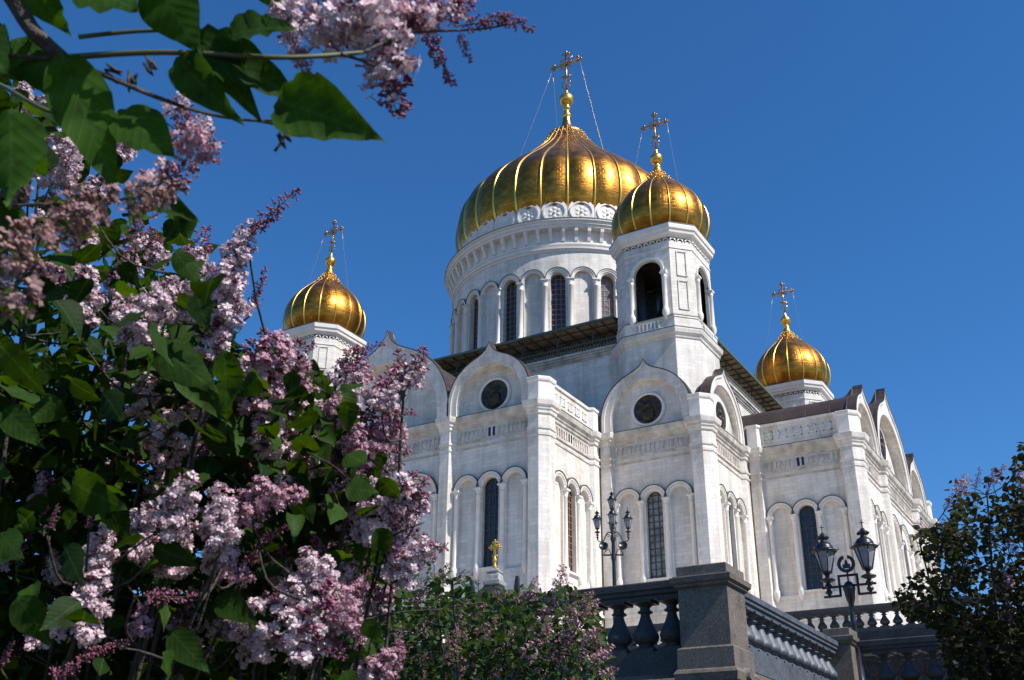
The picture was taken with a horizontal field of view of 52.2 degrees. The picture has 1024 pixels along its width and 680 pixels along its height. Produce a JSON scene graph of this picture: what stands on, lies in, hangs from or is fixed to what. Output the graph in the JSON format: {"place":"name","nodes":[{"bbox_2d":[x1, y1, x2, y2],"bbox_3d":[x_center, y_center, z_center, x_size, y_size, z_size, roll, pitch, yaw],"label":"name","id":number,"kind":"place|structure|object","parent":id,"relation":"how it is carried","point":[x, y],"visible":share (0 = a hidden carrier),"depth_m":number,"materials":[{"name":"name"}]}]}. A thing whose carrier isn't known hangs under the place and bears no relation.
{"place":"outdoors","nodes":[
{"label":"outdoors","id":0,"kind":"place"},
{"bbox_2d":[445,539,537,661],"bbox_3d":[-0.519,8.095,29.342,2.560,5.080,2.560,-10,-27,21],"label":"wayside chapel","id":1,"kind":"structure","parent":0,"point":[493,577],"depth_m":29.70,"materials":[{"name":"white stone"}]},
{"bbox_2d":[0,0,1023,613],"label":"sky","id":2,"kind":"structure","parent":0,"point":[864,159],"materials":[{"name":"blue"}]},
{"bbox_2d":[261,51,941,649],"bbox_3d":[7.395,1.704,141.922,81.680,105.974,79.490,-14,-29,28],"label":"cathedral","id":3,"kind":"structure","parent":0,"point":[581,371],"depth_m":102.10,"materials":[{"name":"stone"}]},
{"bbox_2d":[591,488,632,622],"bbox_3d":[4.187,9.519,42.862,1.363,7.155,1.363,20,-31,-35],"label":"street lamp","id":4,"kind":"object","parent":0,"point":[612,522],"visible":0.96,"depth_m":43.35,"materials":[{"name":"black metal"}]},
{"label":"ground","id":5,"kind":"structure","parent":0,"visible":0},
{"bbox_2d":[0,72,401,679],"bbox_3d":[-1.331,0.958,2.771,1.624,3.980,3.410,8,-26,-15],"label":"lilac bush","id":6,"kind":"object","parent":5,"relation":"on","point":[108,535],"visible":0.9,"depth_m":2.12,"materials":[{"name":"green plant"}]},
{"bbox_2d":[0,0,535,322],"bbox_3d":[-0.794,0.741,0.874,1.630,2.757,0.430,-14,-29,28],"label":"lilac bush","id":7,"kind":"object","parent":5,"relation":"on","point":[211,67],"visible":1,"depth_m":0.99,"materials":[{"name":"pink plant"}]},
{"bbox_2d":[223,187,448,679],"bbox_3d":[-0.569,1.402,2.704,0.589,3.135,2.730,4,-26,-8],"label":"lilac bush","id":8,"kind":"object","parent":5,"relation":"on","point":[325,597],"visible":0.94,"depth_m":2.19,"materials":[{"name":"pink plant"}]},
{"bbox_2d":[356,561,618,679],"bbox_3d":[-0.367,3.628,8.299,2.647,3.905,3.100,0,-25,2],"label":"lilac bush","id":9,"kind":"object","parent":5,"relation":"on","point":[588,613],"visible":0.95,"depth_m":7.99,"materials":[{"name":"green plant"}]},
{"bbox_2d":[603,667,773,679],"bbox_3d":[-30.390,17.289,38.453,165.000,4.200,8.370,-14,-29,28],"label":"retaining wall","id":10,"kind":"structure","parent":5,"relation":"on","point":[749,672],"depth_m":17.12,"materials":[{"name":"grey stone"}]},
{"bbox_2d":[87,580,680,679],"bbox_3d":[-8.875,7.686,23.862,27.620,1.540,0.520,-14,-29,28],"label":"stone balustrade","id":11,"kind":"object","parent":10,"relation":"on","point":[646,657],"visible":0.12,"depth_m":17.80,"materials":[{"name":"stone"}]},
{"bbox_2d":[669,562,759,679],"bbox_3d":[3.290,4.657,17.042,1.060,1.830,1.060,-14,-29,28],"label":"granite pillar","id":12,"kind":"structure","parent":10,"relation":"on","point":[713,625],"depth_m":16.73,"materials":[{"name":"grey stone"}]},
{"bbox_2d":[744,593,838,679],"bbox_3d":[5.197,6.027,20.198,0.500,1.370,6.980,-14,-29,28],"label":"stone balustrade","id":13,"kind":"object","parent":10,"relation":"on","point":[783,645],"visible":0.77,"depth_m":20.00,"materials":[{"name":"grey stone"}]},
{"bbox_2d":[823,627,861,679],"bbox_3d":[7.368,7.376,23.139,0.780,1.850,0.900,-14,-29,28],"label":"granite pillar","id":14,"kind":"structure","parent":10,"relation":"on","point":[844,661],"depth_m":23.01,"materials":[{"name":"grey stone"}]},
{"bbox_2d":[858,620,1018,679],"bbox_3d":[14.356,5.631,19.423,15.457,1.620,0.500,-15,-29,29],"label":"stone balustrade","id":15,"kind":"object","parent":10,"relation":"on","point":[906,643],"visible":0.41,"depth_m":22.76,"materials":[{"name":"stone"}]},
{"bbox_2d":[891,442,1023,679],"bbox_3d":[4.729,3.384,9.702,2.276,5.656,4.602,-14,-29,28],"label":"lilac bush","id":16,"kind":"object","parent":5,"relation":"on","point":[967,635],"visible":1,"depth_m":9.02,"materials":[{"name":"green plant"}]},
{"bbox_3d":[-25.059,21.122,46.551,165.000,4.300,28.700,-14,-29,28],"label":"lower terrace","id":17,"kind":"structure","parent":0,"visible":0},
{"bbox_2d":[809,520,879,679],"bbox_3d":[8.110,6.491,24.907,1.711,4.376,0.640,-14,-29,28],"label":"street lamp","id":18,"kind":"object","parent":17,"relation":"on","point":[863,547],"visible":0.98,"depth_m":25.24,"materials":[{"name":"black metal"}]},
{"bbox_2d":[858,635,979,679],"bbox_3d":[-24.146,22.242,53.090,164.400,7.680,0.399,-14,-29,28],"label":"terrace wall","id":19,"kind":"structure","parent":17,"relation":"on","point":[871,665],"depth_m":34.16,"materials":[{"name":"grey stone"}]},
{"bbox_2d":[419,591,1022,652],"bbox_3d":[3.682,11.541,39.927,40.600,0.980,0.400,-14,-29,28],"label":"stone balustrade","id":20,"kind":"object","parent":19,"relation":"on","point":[869,609],"visible":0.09,"depth_m":35.52,"materials":[{"name":"stone"}]}
]}

